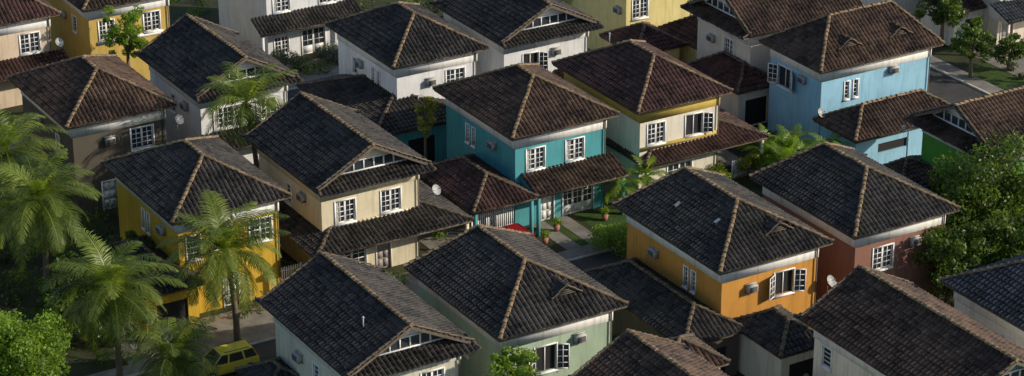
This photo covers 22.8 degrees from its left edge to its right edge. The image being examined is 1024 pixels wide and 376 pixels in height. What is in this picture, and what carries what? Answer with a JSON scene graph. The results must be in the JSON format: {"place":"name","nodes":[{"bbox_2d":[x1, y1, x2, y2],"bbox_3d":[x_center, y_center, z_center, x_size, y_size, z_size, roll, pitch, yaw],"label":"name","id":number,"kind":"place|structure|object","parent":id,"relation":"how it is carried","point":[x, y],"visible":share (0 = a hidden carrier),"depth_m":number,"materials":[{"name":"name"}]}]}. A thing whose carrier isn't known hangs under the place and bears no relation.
{"place":"outdoors","nodes":[
{"label":"outdoors","id":0,"kind":"place"},
{"bbox_2d":[48,0,169,79],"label":"walls","id":1,"kind":"structure","parent":0,"point":[84,40],"depth_m":194.38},
{"bbox_2d":[62,0,169,45],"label":"eaves band","id":2,"kind":"object","parent":1,"relation":"attached to","point":[119,10],"visible":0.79,"depth_m":192.54,"materials":[{"name":"white paint"}]},
{"bbox_2d":[150,71,287,163],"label":"walls","id":3,"kind":"structure","parent":0,"point":[191,126],"depth_m":178.23,"materials":[{"name":"paint"}]},
{"bbox_2d":[133,13,302,103],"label":"roof","id":4,"kind":"structure","parent":3,"relation":"on","point":[188,54],"depth_m":177.81,"materials":[{"name":"black tile"}]},
{"bbox_2d":[87,240,615,375],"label":"pavement","id":5,"kind":"structure","parent":0,"point":[270,332],"depth_m":156.12,"materials":[{"name":"concrete"}]},
{"bbox_2d":[275,322,458,375],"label":"walls","id":6,"kind":"structure","parent":0,"point":[287,344],"depth_m":143.46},
{"bbox_2d":[254,251,481,375],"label":"roof","id":7,"kind":"structure","parent":6,"relation":"on","point":[340,315],"depth_m":140.96,"materials":[{"name":"black tile"}]},
{"bbox_2d":[137,248,626,375],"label":"road","id":8,"kind":"structure","parent":0,"point":[266,350],"depth_m":165.63,"materials":[{"name":"asphalt"}]},
{"bbox_2d":[0,308,71,375],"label":"leafy tree","id":9,"kind":"object","parent":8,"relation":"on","point":[18,356],"visible":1,"depth_m":143.63,"materials":[{"name":"green plant"}]},
{"bbox_2d":[190,340,259,375],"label":"yellow car","id":10,"kind":"object","parent":8,"relation":"on","point":[231,356],"visible":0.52,"depth_m":151.51,"materials":[{"name":"yellow paint"}]},
{"bbox_2d":[0,0,1023,375],"bbox_3d":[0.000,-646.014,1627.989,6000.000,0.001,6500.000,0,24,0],"label":"ground","id":11,"kind":"structure","parent":0,"point":[80,360],"depth_m":168.31,"materials":[{"name":"plant"}]},
{"bbox_2d":[0,27,51,108],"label":"walls","id":12,"kind":"structure","parent":11,"relation":"on","point":[10,94],"depth_m":189.92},
{"bbox_2d":[0,0,60,26],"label":"roof","id":13,"kind":"structure","parent":12,"relation":"on","point":[12,12],"depth_m":188.58,"materials":[{"name":"red tile"}]},
{"bbox_2d":[0,48,69,82],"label":"roof","id":14,"kind":"structure","parent":12,"relation":"attached to","point":[10,66],"depth_m":189.27,"materials":[{"name":"red tile"}]},
{"bbox_2d":[0,109,67,248],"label":"coconut palm tree","id":15,"kind":"object","parent":11,"relation":"on","point":[8,137],"visible":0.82,"depth_m":164.21,"materials":[{"name":"green plant"}]},
{"bbox_2d":[0,148,104,308],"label":"coconut palm tree","id":16,"kind":"object","parent":11,"relation":"on","point":[54,215],"visible":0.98,"depth_m":156.47,"materials":[{"name":"green plant"}]},
{"bbox_2d":[34,251,115,348],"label":"leafy tree","id":17,"kind":"object","parent":11,"relation":"on","point":[60,306],"visible":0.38,"depth_m":154.08,"materials":[{"name":"green plant"}]},
{"bbox_2d":[22,95,166,215],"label":"walls","id":18,"kind":"structure","parent":11,"relation":"on","point":[89,152],"depth_m":172.40,"materials":[{"name":"paint"}]},
{"bbox_2d":[21,91,165,137],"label":"eaves band","id":19,"kind":"object","parent":18,"relation":"attached to","point":[115,124],"visible":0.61,"depth_m":171.82,"materials":[{"name":"white paint"}]},
{"bbox_2d":[7,54,177,129],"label":"roof","id":20,"kind":"structure","parent":19,"relation":"on","point":[84,90],"depth_m":172.70,"materials":[{"name":"brown tile"}]},
{"bbox_2d":[55,124,154,210],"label":"windows","id":21,"kind":"structure","parent":18,"relation":"attached to","point":[142,136],"depth_m":173.21,"materials":[{"name":"white paint"}]},
{"bbox_2d":[42,226,187,375],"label":"coconut palm tree","id":22,"kind":"object","parent":11,"relation":"on","point":[109,274],"visible":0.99,"depth_m":146.93,"materials":[{"name":"green plant"}]},
{"bbox_2d":[102,265,199,334],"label":"walls","id":23,"kind":"structure","parent":11,"relation":"on","point":[193,310],"depth_m":156.31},
{"bbox_2d":[90,234,204,299],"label":"roof","id":24,"kind":"structure","parent":23,"relation":"on","point":[162,289],"depth_m":156.35,"materials":[{"name":"black tile"}]},
{"bbox_2d":[1,56,338,136],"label":"patio","id":25,"kind":"structure","parent":11,"relation":"on","point":[335,67],"depth_m":197.71,"materials":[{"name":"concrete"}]},
{"bbox_2d":[101,4,147,65],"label":"leafy tree","id":26,"kind":"object","parent":25,"relation":"on","point":[131,30],"visible":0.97,"depth_m":188.68,"materials":[{"name":"green plant"}]},
{"bbox_2d":[125,315,220,375],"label":"coconut palm tree","id":27,"kind":"object","parent":11,"relation":"on","point":[170,361],"visible":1,"depth_m":145.94,"materials":[{"name":"green plant"}]},
{"bbox_2d":[111,304,274,363],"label":"patio","id":28,"kind":"structure","parent":11,"relation":"on","point":[255,320],"depth_m":157.66,"materials":[{"name":"concrete"}]},
{"bbox_2d":[116,181,280,313],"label":"walls","id":29,"kind":"structure","parent":11,"relation":"on","point":[130,205],"depth_m":160.67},
{"bbox_2d":[115,177,278,234],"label":"eaves band","id":30,"kind":"object","parent":29,"relation":"attached to","point":[176,229],"visible":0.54,"depth_m":158.69,"materials":[{"name":"white paint"}]},
{"bbox_2d":[100,135,291,225],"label":"roof","id":31,"kind":"structure","parent":30,"relation":"on","point":[167,181],"depth_m":159.04,"materials":[{"name":"black tile"}]},
{"bbox_2d":[156,189,290,340],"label":"coconut palm tree","id":32,"kind":"object","parent":11,"relation":"on","point":[225,242],"visible":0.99,"depth_m":152.35,"materials":[{"name":"green plant"}]},
{"bbox_2d":[197,61,297,168],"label":"coconut palm tree","id":33,"kind":"object","parent":11,"relation":"on","point":[244,89],"visible":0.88,"depth_m":170.27,"materials":[{"name":"green plant"}]},
{"bbox_2d":[218,0,341,57],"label":"walls","id":34,"kind":"structure","parent":11,"relation":"on","point":[236,15],"depth_m":200.57,"materials":[{"name":"paint"}]},
{"bbox_2d":[272,0,336,55],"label":"windows","id":35,"kind":"structure","parent":34,"relation":"attached to","point":[312,38],"depth_m":200.01,"materials":[{"name":"white paint"}]},
{"bbox_2d":[250,0,362,37],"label":"roof","id":36,"kind":"structure","parent":34,"relation":"attached to","point":[293,20],"depth_m":198.14,"materials":[{"name":"black tile"}]},
{"bbox_2d":[259,155,419,268],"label":"walls","id":37,"kind":"structure","parent":11,"relation":"on","point":[319,215],"depth_m":164.14,"materials":[{"name":"paint"}]},
{"bbox_2d":[240,91,436,197],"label":"roof","id":38,"kind":"structure","parent":37,"relation":"on","point":[319,147],"depth_m":163.09,"materials":[{"name":"black tile"}]},
{"bbox_2d":[257,149,419,227],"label":"eaves band","id":39,"kind":"object","parent":37,"relation":"attached to","point":[331,197],"visible":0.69,"depth_m":162.84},
{"bbox_2d":[285,180,402,267],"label":"windows","id":40,"kind":"structure","parent":37,"relation":"attached to","point":[345,210],"depth_m":163.66,"materials":[{"name":"white paint"}]},
{"bbox_2d":[278,179,473,257],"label":"roof","id":41,"kind":"structure","parent":37,"relation":"attached to","point":[433,212],"depth_m":162.93,"materials":[{"name":"black tile"}]},
{"bbox_2d":[338,40,474,98],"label":"walls","id":42,"kind":"structure","parent":11,"relation":"on","point":[405,86],"depth_m":182.31,"materials":[{"name":"paint"}]},
{"bbox_2d":[337,34,476,77],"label":"eaves band","id":43,"kind":"object","parent":42,"relation":"attached to","point":[432,66],"visible":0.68,"depth_m":182.03,"materials":[{"name":"white paint"}]},
{"bbox_2d":[325,1,489,69],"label":"roof","id":44,"kind":"structure","parent":43,"relation":"on","point":[397,35],"depth_m":182.57,"materials":[{"name":"black tile"}]},
{"bbox_2d":[394,124,446,162],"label":"walls","id":45,"kind":"structure","parent":11,"relation":"on","point":[439,133],"depth_m":180.50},
{"bbox_2d":[296,74,445,135],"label":"roof","id":46,"kind":"structure","parent":45,"relation":"on","point":[377,104],"depth_m":181.39,"materials":[{"name":"black tile"}]},
{"bbox_2d":[0,0,1023,365],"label":"garden shrubs","id":47,"kind":"object","parent":11,"relation":"on","point":[100,222],"visible":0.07,"depth_m":166.46,"materials":[{"name":"green plant"}]},
{"bbox_2d":[486,345,542,375],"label":"leafy tree","id":48,"kind":"object","parent":11,"relation":"on","point":[504,365],"visible":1,"depth_m":140.47,"materials":[{"name":"green plant"}]},
{"bbox_2d":[420,287,609,375],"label":"walls","id":49,"kind":"structure","parent":11,"relation":"on","point":[477,363],"depth_m":145.45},
{"bbox_2d":[460,328,569,375],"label":"windows","id":50,"kind":"structure","parent":49,"relation":"attached to","point":[546,355],"depth_m":144.39,"materials":[{"name":"white paint"}]},
{"bbox_2d":[418,280,612,349],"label":"eaves band","id":51,"kind":"object","parent":49,"relation":"attached to","point":[560,330],"visible":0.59,"depth_m":144.26,"materials":[{"name":"white paint"}]},
{"bbox_2d":[403,224,628,342],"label":"roof","id":52,"kind":"structure","parent":49,"relation":"on","point":[498,284],"depth_m":145.24,"materials":[{"name":"black tile"}]},
{"bbox_2d":[446,105,604,225],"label":"walls","id":53,"kind":"structure","parent":11,"relation":"on","point":[506,160],"depth_m":171.76,"materials":[{"name":"paint"}]},
{"bbox_2d":[420,153,538,214],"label":"roof","id":54,"kind":"structure","parent":53,"relation":"attached to","point":[472,184],"depth_m":168.14,"materials":[{"name":"red tile"}]},
{"bbox_2d":[432,63,619,140],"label":"roof","id":55,"kind":"structure","parent":53,"relation":"on","point":[515,102],"depth_m":171.01,"materials":[{"name":"brown tile"}]},
{"bbox_2d":[445,98,606,173],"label":"eaves band","id":56,"kind":"object","parent":53,"relation":"attached to","point":[555,135],"visible":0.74,"depth_m":170.43,"materials":[{"name":"white paint"}]},
{"bbox_2d":[464,122,593,221],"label":"windows","id":57,"kind":"structure","parent":53,"relation":"attached to","point":[576,200],"depth_m":171.78,"materials":[{"name":"white paint"}]},
{"bbox_2d":[520,151,628,198],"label":"roof","id":58,"kind":"structure","parent":53,"relation":"attached to","point":[577,174],"depth_m":170.37,"materials":[{"name":"brown tile"}]},
{"bbox_2d":[586,222,626,257],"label":"flowering shrub","id":59,"kind":"object","parent":11,"relation":"on","point":[619,238],"visible":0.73,"depth_m":166.58,"materials":[{"name":"green plant"}]},
{"bbox_2d":[573,0,692,49],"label":"walls","id":60,"kind":"structure","parent":11,"relation":"on","point":[661,12],"depth_m":198.28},
{"bbox_2d":[565,80,717,192],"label":"walls","id":61,"kind":"structure","parent":11,"relation":"on","point":[625,131],"depth_m":174.89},
{"bbox_2d":[564,72,719,151],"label":"eaves band","id":62,"kind":"object","parent":61,"relation":"attached to","point":[676,110],"visible":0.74,"depth_m":174.62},
{"bbox_2d":[551,32,732,114],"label":"roof","id":63,"kind":"structure","parent":62,"relation":"on","point":[638,77],"depth_m":175.00,"materials":[{"name":"red tile"}]},
{"bbox_2d":[646,111,713,173],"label":"windows","id":64,"kind":"structure","parent":61,"relation":"attached to","point":[656,132],"depth_m":175.24,"materials":[{"name":"white paint"}]},
{"bbox_2d":[606,107,768,168],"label":"roof","id":65,"kind":"structure","parent":61,"relation":"attached to","point":[733,131],"depth_m":175.79,"materials":[{"name":"red tile"}]},
{"bbox_2d":[606,41,679,59],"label":"walls","id":66,"kind":"structure","parent":11,"relation":"on","point":[674,53],"depth_m":194.39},
{"bbox_2d":[599,21,686,50],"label":"roof","id":67,"kind":"structure","parent":66,"relation":"on","point":[655,36],"depth_m":194.11,"materials":[{"name":"red tile"}]},
{"bbox_2d":[612,309,738,375],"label":"walls","id":68,"kind":"structure","parent":11,"relation":"on","point":[623,320],"depth_m":152.04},
{"bbox_2d":[583,257,744,343],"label":"roof","id":69,"kind":"structure","parent":68,"relation":"on","point":[663,306],"depth_m":152.09,"materials":[{"name":"black tile"}]},
{"bbox_2d":[679,45,696,62],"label":"walls","id":70,"kind":"structure","parent":11,"relation":"on","point":[687,53],"depth_m":195.33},
{"bbox_2d":[658,15,697,49],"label":"roof","id":71,"kind":"structure","parent":70,"relation":"on","point":[685,29],"depth_m":195.74,"materials":[{"name":"red tile"}]},
{"bbox_2d":[627,223,815,317],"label":"walls","id":72,"kind":"structure","parent":11,"relation":"on","point":[732,299],"depth_m":152.99,"materials":[{"name":"paint"}]},
{"bbox_2d":[626,215,818,283],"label":"eaves band","id":73,"kind":"object","parent":72,"relation":"attached to","point":[764,267],"visible":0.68,"depth_m":152.15,"materials":[{"name":"white paint"}]},
{"bbox_2d":[612,166,834,275],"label":"roof","id":74,"kind":"structure","parent":72,"relation":"on","point":[719,224],"depth_m":152.93,"materials":[{"name":"black tile"}]},
{"bbox_2d":[681,264,806,300],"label":"windows","id":75,"kind":"structure","parent":72,"relation":"attached to","point":[780,281],"depth_m":152.92,"materials":[{"name":"white paint"}]},
{"bbox_2d":[697,19,770,72],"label":"walls","id":76,"kind":"structure","parent":11,"relation":"on","point":[758,56],"depth_m":188.11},
{"bbox_2d":[680,0,863,39],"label":"roof","id":77,"kind":"structure","parent":76,"relation":"on","point":[742,19],"depth_m":187.48,"materials":[{"name":"brown tile"}]},
{"bbox_2d":[719,88,768,125],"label":"walls","id":78,"kind":"structure","parent":11,"relation":"on","point":[733,104],"depth_m":186.55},
{"bbox_2d":[685,51,769,94],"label":"roof","id":79,"kind":"structure","parent":78,"relation":"on","point":[738,75],"depth_m":186.88,"materials":[{"name":"red tile"}]},
{"bbox_2d":[737,334,813,375],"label":"walls","id":80,"kind":"structure","parent":11,"relation":"on","point":[754,359],"depth_m":150.00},
{"bbox_2d":[731,304,814,359],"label":"roof","id":81,"kind":"structure","parent":80,"relation":"on","point":[779,331],"depth_m":149.10,"materials":[{"name":"black tile"}]},
{"bbox_2d":[813,338,872,375],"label":"walls","id":82,"kind":"structure","parent":11,"relation":"on","point":[842,365],"depth_m":142.54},
{"bbox_2d":[793,265,1023,375],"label":"roof","id":83,"kind":"structure","parent":82,"relation":"on","point":[883,323],"depth_m":139.57,"materials":[{"name":"brown tile"}]},
{"bbox_2d":[768,57,928,143],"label":"walls","id":84,"kind":"structure","parent":11,"relation":"on","point":[801,105],"depth_m":182.68,"materials":[{"name":"paint"}]},
{"bbox_2d":[767,63,858,101],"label":"windows","id":85,"kind":"structure","parent":84,"relation":"attached to","point":[785,75],"depth_m":183.38,"materials":[{"name":"white paint"}]},
{"bbox_2d":[770,48,931,81],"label":"eaves band","id":86,"kind":"object","parent":84,"relation":"attached to","point":[867,67],"visible":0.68,"depth_m":181.75,"materials":[{"name":"white paint"}]},
{"bbox_2d":[758,0,944,73],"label":"roof","id":87,"kind":"structure","parent":84,"relation":"on","point":[852,37],"depth_m":181.89,"materials":[{"name":"brown tile"}]},
{"bbox_2d":[763,194,942,301],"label":"walls","id":88,"kind":"structure","parent":11,"relation":"on","point":[838,260],"depth_m":157.18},
{"bbox_2d":[762,187,945,247],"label":"eaves band","id":89,"kind":"object","parent":88,"relation":"attached to","point":[890,234],"visible":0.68,"depth_m":156.63,"materials":[{"name":"white paint"}]},
{"bbox_2d":[749,141,960,239],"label":"roof","id":90,"kind":"structure","parent":88,"relation":"on","point":[851,193],"depth_m":157.22,"materials":[{"name":"black tile"}]},
{"bbox_2d":[819,125,922,164],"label":"walls","id":91,"kind":"structure","parent":11,"relation":"on","point":[870,148],"depth_m":179.36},
{"bbox_2d":[812,88,950,143],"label":"roof","id":92,"kind":"structure","parent":91,"relation":"on","point":[870,120],"depth_m":179.08,"materials":[{"name":"brown tile"}]},
{"bbox_2d":[930,187,941,194],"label":"walls","id":93,"kind":"structure","parent":11,"relation":"on","point":[935,191],"depth_m":170.55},
{"bbox_2d":[883,155,946,189],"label":"roof","id":94,"kind":"structure","parent":93,"relation":"on","point":[914,168],"depth_m":170.81,"materials":[{"name":"brown tile"}]},
{"bbox_2d":[914,0,968,46],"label":"leafy tree","id":95,"kind":"object","parent":11,"relation":"on","point":[950,10],"visible":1,"depth_m":200.64,"materials":[{"name":"green plant"}]},
{"bbox_2d":[911,221,989,304],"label":"leafy tree","id":96,"kind":"object","parent":11,"relation":"on","point":[957,250],"visible":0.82,"depth_m":156.56,"materials":[{"name":"green plant"}]},
{"bbox_2d":[921,133,1023,243],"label":"walls","id":97,"kind":"structure","parent":11,"relation":"on","point":[932,148],"depth_m":170.47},
{"bbox_2d":[903,85,1023,160],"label":"roof","id":98,"kind":"structure","parent":97,"relation":"on","point":[963,125],"depth_m":167.41,"materials":[{"name":"brown tile"}]},
{"bbox_2d":[949,16,996,77],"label":"leafy tree","id":99,"kind":"object","parent":11,"relation":"on","point":[981,46],"visible":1,"depth_m":194.22,"materials":[{"name":"green plant"}]},
{"bbox_2d":[926,130,1023,270],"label":"leafy tree","id":100,"kind":"object","parent":11,"relation":"on","point":[988,187],"visible":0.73,"depth_m":160.87,"materials":[{"name":"green plant"}]},
{"bbox_2d":[954,299,1023,347],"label":"walls","id":101,"kind":"structure","parent":11,"relation":"on","point":[981,319],"depth_m":146.09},
{"bbox_2d":[953,291,1023,339],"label":"eaves band","id":102,"kind":"object","parent":101,"relation":"attached to","point":[995,319],"visible":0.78,"depth_m":145.72,"materials":[{"name":"white paint"}]},
{"bbox_2d":[939,254,1023,331],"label":"roof","id":103,"kind":"structure","parent":102,"relation":"on","point":[996,288],"depth_m":145.79,"materials":[{"name":"tile"}]},
{"bbox_2d":[962,63,1023,88],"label":"lawn","id":104,"kind":"structure","parent":11,"relation":"on","point":[995,76],"depth_m":196.36,"materials":[{"name":"green plant"}]},
{"bbox_2d":[965,209,1023,265],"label":"leafy tree","id":105,"kind":"object","parent":11,"relation":"on","point":[1015,240],"visible":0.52,"depth_m":157.41,"materials":[{"name":"green plant"}]},
{"bbox_2d":[981,0,1023,46],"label":"walls","id":106,"kind":"structure","parent":11,"relation":"on","point":[992,25],"depth_m":202.08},
{"bbox_2d":[989,0,1023,24],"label":"roof","id":107,"kind":"structure","parent":106,"relation":"attached to","point":[1009,12],"depth_m":199.68,"materials":[{"name":"tile"}]},
{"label":"lower walls","id":108,"kind":"object","parent":11,"relation":"on","visible":0},
{"bbox_2d":[234,356,299,375],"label":"roof","id":109,"kind":"structure","parent":108,"relation":"on","point":[278,366],"depth_m":144.94,"materials":[{"name":"black tile"}]},
{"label":"walls","id":110,"kind":"object","parent":11,"relation":"on","visible":0},
{"bbox_2d":[568,328,728,375],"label":"roof","id":111,"kind":"structure","parent":110,"relation":"on","point":[629,352],"depth_m":136.24,"materials":[{"name":"brown tile"}]},
{"bbox_2d":[446,20,586,72],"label":"walls","id":112,"kind":"structure","parent":0,"point":[490,59],"depth_m":187.02,"materials":[{"name":"paint"}]},
{"bbox_2d":[443,12,588,53],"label":"eaves band","id":113,"kind":"object","parent":112,"relation":"attached to","point":[475,34],"visible":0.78,"depth_m":186.72,"materials":[{"name":"white paint"}]},
{"bbox_2d":[428,0,604,49],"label":"roof","id":114,"kind":"structure","parent":112,"relation":"on","point":[507,24],"depth_m":185.94,"materials":[{"name":"black tile"}]},
{"bbox_2d":[928,67,986,102],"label":"road","id":115,"kind":"structure","parent":0,"point":[948,89],"depth_m":193.88,"materials":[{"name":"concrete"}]},
{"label":"lower walls","id":116,"kind":"object","parent":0,"visible":0},
{"bbox_2d":[666,333,730,367],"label":"roof","id":117,"kind":"structure","parent":116,"relation":"on","point":[694,343],"depth_m":140.40,"materials":[{"name":"brown tile"}]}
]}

